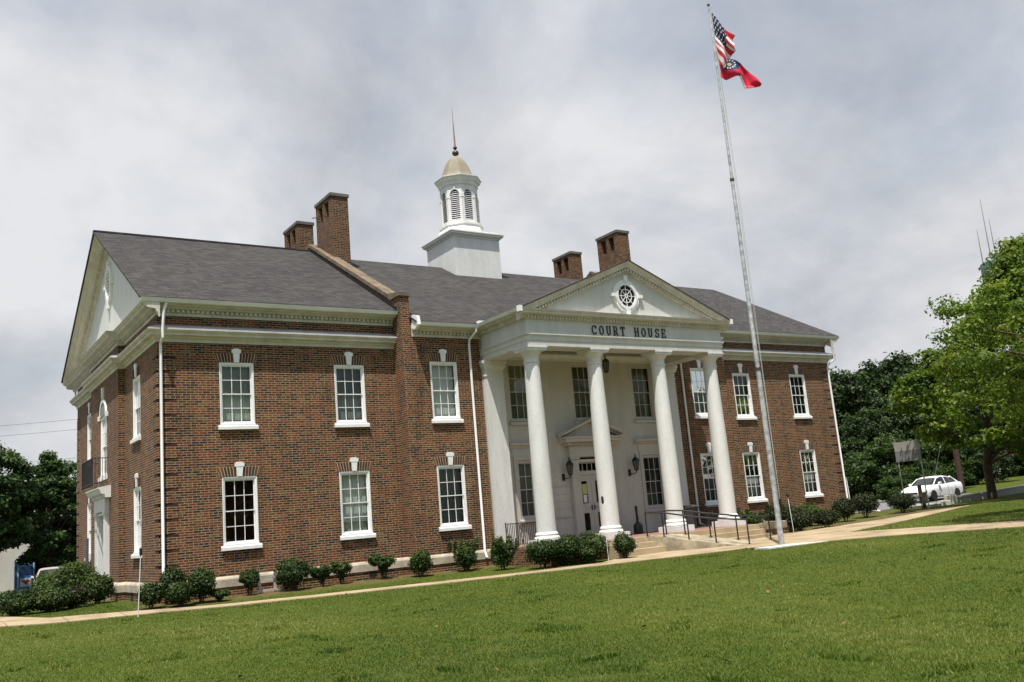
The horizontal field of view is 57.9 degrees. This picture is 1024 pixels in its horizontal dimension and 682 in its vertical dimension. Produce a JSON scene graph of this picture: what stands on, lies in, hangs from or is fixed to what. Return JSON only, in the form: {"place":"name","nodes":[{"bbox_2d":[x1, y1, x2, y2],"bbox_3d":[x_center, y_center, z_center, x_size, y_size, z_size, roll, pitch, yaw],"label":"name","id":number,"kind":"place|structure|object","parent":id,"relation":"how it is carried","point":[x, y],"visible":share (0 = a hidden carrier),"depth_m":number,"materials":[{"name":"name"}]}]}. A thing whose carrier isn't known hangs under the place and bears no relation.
{"place":"outdoors","nodes":[
{"label":"outdoors","id":0,"kind":"place"},
{"bbox_2d":[14,562,34,590],"bbox_3d":[-32.821,15.865,62.276,1.240,1.950,0.760,1,-12,-28],"label":"vending machine","id":1,"kind":"object","parent":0,"point":[23,574],"visible":0.51,"depth_m":61.92,"materials":[{"name":"blue metal"}]},
{"bbox_2d":[31,567,62,582],"bbox_3d":[-25.897,13.514,52.112,2.160,1.520,5.000,0,-12,-26],"label":"parked car","id":2,"kind":"object","parent":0,"point":[49,569],"visible":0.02,"depth_m":51.74,"materials":[{"name":"silver metal"}]},
{"bbox_2d":[0,474,1023,681],"bbox_3d":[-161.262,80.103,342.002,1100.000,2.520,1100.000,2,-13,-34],"label":"lawn","id":3,"kind":"structure","parent":0,"point":[1015,480],"depth_m":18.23,"materials":[{"name":"green plant"}]},
{"bbox_2d":[0,588,40,615],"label":"shrub","id":4,"kind":"object","parent":3,"relation":"on","point":[17,601],"visible":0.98,"depth_m":30.38,"materials":[{"name":"green plant"}]},
{"bbox_2d":[0,440,44,552],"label":"dark tree","id":5,"kind":"object","parent":3,"relation":"on","point":[16,489],"visible":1,"depth_m":56.38,"materials":[{"name":"green plant"}]},
{"bbox_2d":[0,524,74,592],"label":"side building","id":6,"kind":"structure","parent":3,"relation":"on","point":[8,558],"depth_m":62.56,"materials":[{"name":"white"}]},
{"bbox_2d":[4,449,76,567],"bbox_3d":[-30.464,11.822,60.764,5.850,9.300,5.806,2,-13,-34],"label":"dark tree","id":7,"kind":"object","parent":3,"relation":"on","point":[47,544],"visible":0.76,"depth_m":60.06,"materials":[{"name":"green plant"}]},
{"bbox_2d":[28,571,55,592],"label":"shrub","id":8,"kind":"object","parent":3,"relation":"on","point":[44,579],"visible":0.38,"depth_m":38.33,"materials":[{"name":"green plant"}]},
{"bbox_2d":[33,587,75,611],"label":"shrub","id":9,"kind":"object","parent":3,"relation":"on","point":[50,599],"visible":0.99,"depth_m":30.80,"materials":[{"name":"green plant"}]},
{"bbox_2d":[44,460,76,563],"bbox_3d":[-30.196,12.891,65.962,7.434,9.098,6.815,-10,-12,24],"label":"dark tree","id":10,"kind":"object","parent":3,"relation":"on","point":[72,465],"visible":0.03,"depth_m":64.58,"materials":[{"name":"green plant"}]},
{"bbox_2d":[51,560,99,588],"bbox_3d":[-16.987,9.371,35.942,1.875,1.714,1.880,2,-13,-34],"label":"shrub","id":11,"kind":"object","parent":3,"relation":"on","point":[72,573],"visible":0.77,"depth_m":35.62,"materials":[{"name":"green plant"}]},
{"bbox_2d":[60,581,96,608],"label":"shrub","id":12,"kind":"object","parent":3,"relation":"on","point":[83,595],"visible":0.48,"depth_m":32.07,"materials":[{"name":"green plant"}]},
{"bbox_2d":[81,572,115,603],"bbox_3d":[-15.110,9.043,33.674,1.272,1.186,1.266,2,-13,-34],"label":"shrub","id":13,"kind":"object","parent":3,"relation":"on","point":[103,585],"visible":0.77,"depth_m":33.49,"materials":[{"name":"green plant"}]},
{"bbox_2d":[135,581,165,608],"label":"shrub","id":14,"kind":"object","parent":3,"relation":"on","point":[152,594],"visible":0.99,"depth_m":28.47,"materials":[{"name":"green plant"}]},
{"bbox_2d":[159,564,186,603],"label":"shrub","id":15,"kind":"object","parent":3,"relation":"on","point":[171,575],"visible":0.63,"depth_m":29.54,"materials":[{"name":"green plant"}]},
{"bbox_2d":[164,580,196,606],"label":"shrub","id":16,"kind":"object","parent":3,"relation":"on","point":[178,592],"visible":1,"depth_m":28.64,"materials":[{"name":"green plant"}]},
{"bbox_2d":[185,566,216,602],"bbox_3d":[-9.893,7.801,29.462,1.002,1.234,0.958,2,-13,-34],"label":"shrub","id":17,"kind":"object","parent":3,"relation":"on","point":[203,580],"visible":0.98,"depth_m":29.29,"materials":[{"name":"green plant"}]},
{"bbox_2d":[209,589,231,601],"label":"shrub","id":18,"kind":"object","parent":3,"relation":"on","point":[219,595],"visible":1,"depth_m":29.50,"materials":[{"name":"green plant"}]},
{"bbox_2d":[238,566,260,595],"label":"shrub","id":19,"kind":"object","parent":3,"relation":"on","point":[249,579],"visible":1,"depth_m":30.80,"materials":[{"name":"green plant"}]},
{"bbox_2d":[272,555,313,590],"bbox_3d":[-7.511,7.984,31.676,1.405,1.249,1.362,2,-13,-34],"label":"shrub","id":20,"kind":"object","parent":3,"relation":"on","point":[291,571],"visible":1,"depth_m":31.44,"materials":[{"name":"green plant"}]},
{"bbox_2d":[310,564,331,586],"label":"shrub","id":21,"kind":"object","parent":3,"relation":"on","point":[321,573],"visible":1,"depth_m":32.14,"materials":[{"name":"green plant"}]},
{"bbox_2d":[329,560,352,583],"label":"shrub","id":22,"kind":"object","parent":3,"relation":"on","point":[341,569],"visible":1,"depth_m":32.60,"materials":[{"name":"green plant"}]},
{"bbox_2d":[366,553,396,578],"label":"shrub","id":23,"kind":"object","parent":3,"relation":"on","point":[384,562],"visible":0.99,"depth_m":33.43,"materials":[{"name":"green plant"}]},
{"bbox_2d":[407,548,433,576],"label":"shrub","id":24,"kind":"object","parent":3,"relation":"on","point":[419,561],"visible":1,"depth_m":33.34,"materials":[{"name":"green plant"}]},
{"bbox_2d":[447,536,479,570],"bbox_3d":[-1.744,7.977,34.524,1.237,1.368,1.070,2,-13,-34],"label":"shrub","id":25,"kind":"object","parent":3,"relation":"on","point":[465,554],"visible":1,"depth_m":34.37,"materials":[{"name":"green plant"}]},
{"bbox_2d":[61,113,880,604],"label":"courthouse","id":26,"kind":"structure","parent":3,"relation":"on","point":[265,411],"depth_m":36.51,"materials":[{"name":"brick"}]},
{"bbox_2d":[84,497,90,560],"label":"window","id":27,"kind":"structure","parent":26,"relation":"in","point":[88,499],"depth_m":41.38,"materials":[{"name":"paint"}]},
{"bbox_2d":[87,403,90,459],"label":"window","id":28,"kind":"structure","parent":26,"relation":"in","point":[89,407],"depth_m":42.14,"materials":[{"name":"paint"}]},
{"bbox_2d":[98,387,107,481],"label":"window","id":29,"kind":"structure","parent":26,"relation":"in","point":[103,412],"depth_m":37.85,"materials":[{"name":"paint"}]},
{"bbox_2d":[130,363,140,443],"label":"window","id":30,"kind":"structure","parent":26,"relation":"in","point":[137,370],"depth_m":34.09,"materials":[{"name":"paint"}]},
{"bbox_2d":[131,473,141,557],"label":"window","id":31,"kind":"structure","parent":26,"relation":"in","point":[137,482],"depth_m":33.32,"materials":[{"name":"paint"}]},
{"bbox_2d":[214,348,258,429],"bbox_3d":[-9.765,1.707,32.766,1.572,2.885,0.344,2,-13,-34],"label":"window","id":32,"kind":"structure","parent":26,"relation":"in","point":[237,403],"depth_m":32.84,"materials":[{"name":"glass"}]},
{"bbox_2d":[217,462,262,550],"bbox_3d":[-9.399,5.682,31.971,1.572,2.985,0.260,2,-13,-34],"label":"window","id":33,"kind":"structure","parent":26,"relation":"in","point":[246,472],"depth_m":32.01,"materials":[{"name":"paint"}]},
{"bbox_2d":[329,352,369,427],"bbox_3d":[-6.185,1.852,35.141,1.572,2.885,0.344,2,-13,-34],"label":"window","id":34,"kind":"structure","parent":26,"relation":"in","point":[349,402],"depth_m":35.22,"materials":[{"name":"glass"}]},
{"bbox_2d":[334,457,375,539],"bbox_3d":[-5.865,5.844,34.414,1.572,2.985,0.430,2,-13,-34],"label":"window","id":35,"kind":"structure","parent":26,"relation":"in","point":[353,491],"depth_m":34.47,"materials":[{"name":"paint"}]},
{"bbox_2d":[425,349,463,422],"bbox_3d":[-2.694,1.791,36.552,1.572,2.945,0.344,2,-13,-34],"label":"window","id":36,"kind":"structure","parent":26,"relation":"in","point":[443,405],"depth_m":36.65,"materials":[{"name":"glass"}]},
{"bbox_2d":[432,452,471,531],"bbox_3d":[-2.348,5.803,35.785,1.572,2.985,0.344,2,-13,-34],"label":"window","id":37,"kind":"structure","parent":26,"relation":"in","point":[448,475],"depth_m":35.87,"materials":[{"name":"paint"}]},
{"bbox_2d":[506,362,527,424],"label":"window","id":38,"kind":"structure","parent":26,"relation":"in","point":[515,372],"depth_m":38.89,"materials":[{"name":"glass"}]},
{"bbox_2d":[509,442,548,524],"bbox_3d":[0.744,5.853,38.120,1.960,3.330,0.464,2,-13,-34],"label":"window","id":39,"kind":"structure","parent":26,"relation":"in","point":[522,469],"depth_m":38.09,"materials":[{"name":"paint"}]},
{"bbox_2d":[569,364,590,423],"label":"window","id":40,"kind":"structure","parent":26,"relation":"in","point":[578,372],"depth_m":40.79,"materials":[{"name":"glass"}]},
{"bbox_2d":[580,475,595,533],"bbox_3d":[3.230,7.059,39.483,0.629,2.640,0.134,2,-13,-34],"label":"door leaf","id":41,"kind":"structure","parent":26,"relation":"in","point":[585,488],"depth_m":39.57,"materials":[{"name":"paint"}]},
{"bbox_2d":[590,475,600,533],"bbox_3d":[3.764,7.081,39.837,0.629,2.640,0.134,2,-13,-34],"label":"door leaf","id":42,"kind":"structure","parent":26,"relation":"in","point":[593,477],"depth_m":39.77,"materials":[{"name":"paint"}]},
{"bbox_2d":[633,506,642,533],"bbox_3d":[5.341,7.619,39.407,0.400,1.180,0.400,2,-13,-34],"label":"ash receptacle","id":43,"kind":"object","parent":26,"relation":"on","point":[638,527],"visible":0.99,"depth_m":39.22,"materials":[{"name":"black metal"}]},
{"bbox_2d":[629,365,655,422],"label":"window","id":44,"kind":"structure","parent":26,"relation":"in","point":[641,404],"depth_m":42.71,"materials":[{"name":"glass"}]},
{"bbox_2d":[633,438,664,513],"bbox_3d":[6.408,6.083,41.877,1.960,3.330,0.464,2,-13,-34],"label":"window","id":45,"kind":"structure","parent":26,"relation":"in","point":[648,463],"depth_m":41.94,"materials":[{"name":"paint"}]},
{"bbox_2d":[683,505,696,527],"bbox_3d":[7.730,7.637,40.150,0.578,1.019,0.561,-11,-12,29],"label":"trash bin","id":46,"kind":"object","parent":26,"relation":"on","point":[692,520],"visible":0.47,"depth_m":39.96,"materials":[{"name":"plastic"}]},
{"bbox_2d":[687,360,707,418],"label":"window","id":47,"kind":"structure","parent":26,"relation":"in","point":[696,371],"depth_m":44.30,"materials":[{"name":"glass"}]},
{"bbox_2d":[696,442,717,506],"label":"window","id":48,"kind":"structure","parent":26,"relation":"in","point":[706,457],"depth_m":43.52,"materials":[{"name":"paint"}]},
{"bbox_2d":[729,363,756,419],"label":"window","id":49,"kind":"structure","parent":26,"relation":"in","point":[744,405],"depth_m":47.05,"materials":[{"name":"glass"}]},
{"bbox_2d":[739,442,767,502],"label":"window","id":50,"kind":"structure","parent":26,"relation":"in","point":[751,459],"depth_m":46.29,"materials":[{"name":"paint"}]},
{"bbox_2d":[786,365,812,418],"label":"window","id":51,"kind":"structure","parent":26,"relation":"in","point":[794,379],"depth_m":49.47,"materials":[{"name":"paint"}]},
{"bbox_2d":[797,440,823,497],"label":"window","id":52,"kind":"structure","parent":26,"relation":"in","point":[808,457],"depth_m":48.67,"materials":[{"name":"paint"}]},
{"bbox_2d":[0,505,969,626],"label":"walkway","id":53,"kind":"structure","parent":3,"relation":"on","point":[27,621],"depth_m":31.80,"materials":[{"name":"beige concrete"}]},
{"bbox_2d":[648,534,757,550],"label":"access ramp","id":54,"kind":"structure","parent":53,"relation":"on","point":[673,542],"depth_m":34.94,"materials":[{"name":"concrete"}]},
{"bbox_2d":[644,511,751,543],"bbox_3d":[6.977,7.059,35.000,3.946,1.512,0.451,-7,-11,12],"label":"handrail","id":55,"kind":"object","parent":54,"relation":"on","point":[645,512],"visible":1,"depth_m":34.91,"materials":[{"name":"black metal"}]},
{"bbox_2d":[663,510,772,539],"bbox_3d":[7.984,7.131,35.886,4.202,1.492,0.324,-5,-11,-1],"label":"handrail","id":56,"kind":"object","parent":54,"relation":"on","point":[707,513],"visible":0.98,"depth_m":35.91,"materials":[{"name":"black metal"}]},
{"bbox_2d":[707,3,784,543],"bbox_3d":[8.651,-3.061,34.567,0.273,20.950,0.233,2,-13,-34],"label":"flagpole","id":57,"kind":"object","parent":53,"relation":"on","point":[776,501],"visible":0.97,"depth_m":34.00,"materials":[{"name":"metal"}]},
{"bbox_2d":[711,12,735,69],"bbox_3d":[8.345,-11.780,36.266,0.790,2.490,0.409,-5,-11,1],"label":"national flag","id":58,"kind":"object","parent":57,"relation":"attached to","point":[725,44],"visible":1,"depth_m":36.22,"materials":[{"name":"multicoloured fabric"}]},
{"bbox_2d":[721,58,761,87],"bbox_3d":[8.834,-10.479,35.969,1.523,1.370,0.345,-5,-11,0],"label":"state flag","id":59,"kind":"object","parent":57,"relation":"attached to","point":[732,68],"visible":1,"depth_m":35.97,"materials":[{"name":"red fabric"}]},
{"bbox_2d":[489,534,518,569],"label":"shrub","id":60,"kind":"object","parent":3,"relation":"on","point":[501,550],"visible":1,"depth_m":33.51,"materials":[{"name":"green plant"}]},
{"bbox_2d":[521,538,562,568],"bbox_3d":[1.043,7.488,32.497,1.386,1.154,1.482,2,-13,-34],"label":"shrub","id":61,"kind":"object","parent":3,"relation":"on","point":[540,552],"visible":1,"depth_m":32.18,"materials":[{"name":"green plant"}]},
{"bbox_2d":[554,533,585,564],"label":"shrub","id":62,"kind":"object","parent":3,"relation":"on","point":[568,544],"visible":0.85,"depth_m":32.58,"materials":[{"name":"green plant"}]},
{"bbox_2d":[578,548,595,563],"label":"shrub","id":63,"kind":"object","parent":3,"relation":"on","point":[588,555],"visible":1,"depth_m":32.42,"materials":[{"name":"green plant"}]},
{"bbox_2d":[575,530,610,562],"bbox_3d":[2.841,7.377,33.035,1.425,1.233,1.403,2,-13,-34],"label":"shrub","id":64,"kind":"object","parent":3,"relation":"on","point":[596,541],"visible":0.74,"depth_m":32.84,"materials":[{"name":"green plant"}]},
{"bbox_2d":[612,531,638,557],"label":"shrub","id":65,"kind":"object","parent":3,"relation":"on","point":[623,545],"visible":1,"depth_m":33.22,"materials":[{"name":"green plant"}]},
{"bbox_2d":[738,510,770,523],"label":"shrub","id":66,"kind":"object","parent":3,"relation":"on","point":[754,520],"visible":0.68,"depth_m":39.86,"materials":[{"name":"green plant"}]},
{"bbox_2d":[763,502,790,520],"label":"shrub","id":67,"kind":"object","parent":3,"relation":"on","point":[770,510],"visible":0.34,"depth_m":42.02,"materials":[{"name":"green plant"}]},
{"bbox_2d":[755,541,827,549],"bbox_3d":[9.817,7.126,31.938,3.000,0.230,0.750,0,-12,-25],"label":"concrete pad","id":68,"kind":"object","parent":3,"relation":"on","point":[777,546],"visible":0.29,"depth_m":31.56,"materials":[{"name":"grey concrete"}]},
{"bbox_2d":[780,506,802,530],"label":"shrub","id":69,"kind":"object","parent":3,"relation":"on","point":[785,511],"visible":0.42,"depth_m":40.79,"materials":[{"name":"green plant"}]},
{"bbox_2d":[782,510,814,531],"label":"shrub","id":70,"kind":"object","parent":3,"relation":"on","point":[800,519],"visible":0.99,"depth_m":39.52,"materials":[{"name":"green plant"}]},
{"bbox_2d":[795,502,823,525],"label":"shrub","id":71,"kind":"object","parent":3,"relation":"on","point":[809,509],"visible":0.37,"depth_m":42.99,"materials":[{"name":"green plant"}]},
{"bbox_2d":[811,508,842,527],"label":"shrub","id":72,"kind":"object","parent":3,"relation":"on","point":[826,517],"visible":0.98,"depth_m":40.37,"materials":[{"name":"green plant"}]},
{"bbox_2d":[831,496,856,521],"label":"shrub","id":73,"kind":"object","parent":3,"relation":"on","point":[845,506],"visible":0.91,"depth_m":43.66,"materials":[{"name":"green plant"}]},
{"bbox_2d":[830,370,888,488],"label":"tree","id":74,"kind":"object","parent":3,"relation":"on","point":[860,394],"visible":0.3,"depth_m":89.65,"materials":[{"name":"green plant"}]},
{"bbox_2d":[843,450,880,499],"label":"wood bush","id":75,"kind":"object","parent":3,"relation":"on","point":[853,490],"visible":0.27,"depth_m":70.32,"materials":[{"name":"green plant"}]},
{"bbox_2d":[838,413,892,478],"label":"tree","id":76,"kind":"object","parent":3,"relation":"on","point":[851,423],"visible":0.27,"depth_m":76.36,"materials":[{"name":"green plant"}]},
{"bbox_2d":[852,491,879,517],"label":"shrub","id":77,"kind":"object","parent":3,"relation":"on","point":[866,503],"visible":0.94,"depth_m":44.98,"materials":[{"name":"green plant"}]},
{"bbox_2d":[837,379,897,436],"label":"tree","id":78,"kind":"object","parent":3,"relation":"on","point":[868,382],"visible":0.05,"depth_m":93.66,"materials":[{"name":"green plant"}]},
{"bbox_2d":[848,453,903,496],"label":"wood bush","id":79,"kind":"object","parent":3,"relation":"on","point":[886,458],"visible":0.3,"depth_m":68.16,"materials":[{"name":"green plant"}]},
{"bbox_2d":[851,406,911,455],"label":"tree","id":80,"kind":"object","parent":3,"relation":"on","point":[872,415],"visible":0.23,"depth_m":78.41,"materials":[{"name":"green plant"}]},
{"bbox_2d":[839,350,939,431],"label":"tree","id":81,"kind":"object","parent":3,"relation":"on","point":[904,364],"visible":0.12,"depth_m":92.64,"materials":[{"name":"green plant"}]},
{"bbox_2d":[873,476,907,501],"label":"wood bush","id":82,"kind":"object","parent":3,"relation":"on","point":[884,492],"visible":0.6,"depth_m":60.65,"materials":[{"name":"green plant"}]},
{"bbox_2d":[849,433,935,491],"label":"wood bush","id":83,"kind":"object","parent":3,"relation":"on","point":[877,448],"visible":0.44,"depth_m":66.74,"materials":[{"name":"green plant"}]},
{"bbox_2d":[886,492,919,512],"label":"shrub","id":84,"kind":"object","parent":3,"relation":"on","point":[904,501],"visible":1,"depth_m":45.55,"materials":[{"name":"green plant"}]},
{"bbox_2d":[891,471,920,490],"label":"wood bush","id":85,"kind":"object","parent":3,"relation":"on","point":[910,475],"visible":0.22,"depth_m":62.49,"materials":[{"name":"green plant"}]},
{"bbox_2d":[877,395,943,439],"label":"tree","id":86,"kind":"object","parent":3,"relation":"on","point":[910,431],"visible":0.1,"depth_m":77.86,"materials":[{"name":"green plant"}]},
{"bbox_2d":[893,440,929,510],"bbox_3d":[20.420,6.885,47.211,0.092,3.600,1.360,4,-14,-40],"label":"road sign","id":87,"kind":"object","parent":3,"relation":"on","point":[908,454],"visible":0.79,"depth_m":47.38,"materials":[{"name":"grey metal"}]},
{"bbox_2d":[883,439,952,468],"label":"wood bush","id":88,"kind":"object","parent":3,"relation":"on","point":[930,457],"visible":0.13,"depth_m":67.09,"materials":[{"name":"green plant"}]},
{"bbox_2d":[900,459,948,486],"bbox_3d":[28.858,9.703,64.752,3.447,2.793,3.347,-5,-11,0],"label":"wood bush","id":89,"kind":"object","parent":3,"relation":"on","point":[931,465],"visible":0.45,"depth_m":64.23,"materials":[{"name":"green plant"}]},
{"bbox_2d":[891,438,961,477],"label":"wood bush","id":90,"kind":"object","parent":3,"relation":"on","point":[943,451],"visible":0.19,"depth_m":66.81,"materials":[{"name":"green plant"}]},
{"bbox_2d":[909,500,950,508],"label":"wall","id":91,"kind":"structure","parent":3,"relation":"on","point":[943,502],"depth_m":48.33,"materials":[{"name":"grey concrete"}]},
{"bbox_2d":[904,411,968,456],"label":"tree","id":92,"kind":"object","parent":3,"relation":"on","point":[916,422],"visible":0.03,"depth_m":76.87,"materials":[{"name":"green plant"}]},
{"bbox_2d":[893,353,992,437],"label":"tree","id":93,"kind":"object","parent":3,"relation":"on","point":[930,380],"visible":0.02,"depth_m":93.83,"materials":[{"name":"green plant"}]},
{"bbox_2d":[917,447,976,480],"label":"wood bush","id":94,"kind":"object","parent":3,"relation":"on","point":[966,471],"visible":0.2,"depth_m":67.63,"materials":[{"name":"green plant"}]},
{"bbox_2d":[935,421,965,493],"bbox_3d":[28.542,6.937,60.561,2.893,6.600,0.917,-3,-11,-10],"label":"utility pole","id":95,"kind":"object","parent":3,"relation":"on","point":[958,468],"visible":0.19,"depth_m":60.27,"materials":[{"name":"brown wood"}]},
{"bbox_2d":[885,232,1023,498],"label":"shade tree","id":96,"kind":"object","parent":3,"relation":"on","point":[989,439],"visible":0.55,"depth_m":47.26,"materials":[{"name":"green plant"}]},
{"bbox_2d":[937,436,984,485],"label":"wood bush","id":97,"kind":"object","parent":3,"relation":"on","point":[971,480],"visible":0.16,"depth_m":71.55,"materials":[{"name":"green plant"}]},
{"bbox_2d":[912,241,1023,431],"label":"shade tree","id":98,"kind":"object","parent":3,"relation":"on","point":[1001,383],"visible":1,"depth_m":33.67,"materials":[{"name":"green plant"}]},
{"bbox_2d":[957,402,1006,468],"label":"tree","id":99,"kind":"object","parent":3,"relation":"on","point":[974,411],"visible":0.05,"depth_m":85.08,"materials":[{"name":"green plant"}]},
{"bbox_2d":[943,485,1023,503],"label":"wall","id":100,"kind":"structure","parent":3,"relation":"on","point":[955,499],"depth_m":50.88,"materials":[{"name":"grey concrete"}]},
{"bbox_2d":[963,443,1023,482],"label":"bush","id":101,"kind":"object","parent":3,"relation":"on","point":[1006,471],"visible":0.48,"depth_m":71.23,"materials":[{"name":"green plant"}]},
{"bbox_2d":[994,451,1023,475],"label":"wood bush","id":102,"kind":"object","parent":3,"relation":"on","point":[1020,464],"visible":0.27,"depth_m":80.01,"materials":[{"name":"green plant"}]},
{"bbox_2d":[0,0,1023,511],"label":"sky","id":103,"kind":"structure","parent":0,"point":[871,141],"materials":[{"name":"grey"}]},
{"bbox_2d":[855,493,969,512],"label":"road","id":104,"kind":"structure","parent":0,"point":[883,505],"depth_m":54.42,"materials":[{"name":"grey asphalt"}]},
{"bbox_2d":[900,476,962,500],"bbox_3d":[25.215,8.865,55.619,4.650,1.444,2.009,3,-14,-37],"label":"parked car","id":105,"kind":"object","parent":104,"relation":"on","point":[938,486],"visible":0.76,"depth_m":54.99,"materials":[{"name":"white paint"}]},
{"bbox_2d":[858,520,1023,533],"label":"walkway","id":106,"kind":"structure","parent":0,"point":[979,526],"depth_m":32.06,"materials":[{"name":"concrete"}]},
{"bbox_2d":[977,201,1023,350],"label":"water tower","id":107,"kind":"structure","parent":0,"point":[983,270],"depth_m":250.93,"materials":[{"name":"white metal"}]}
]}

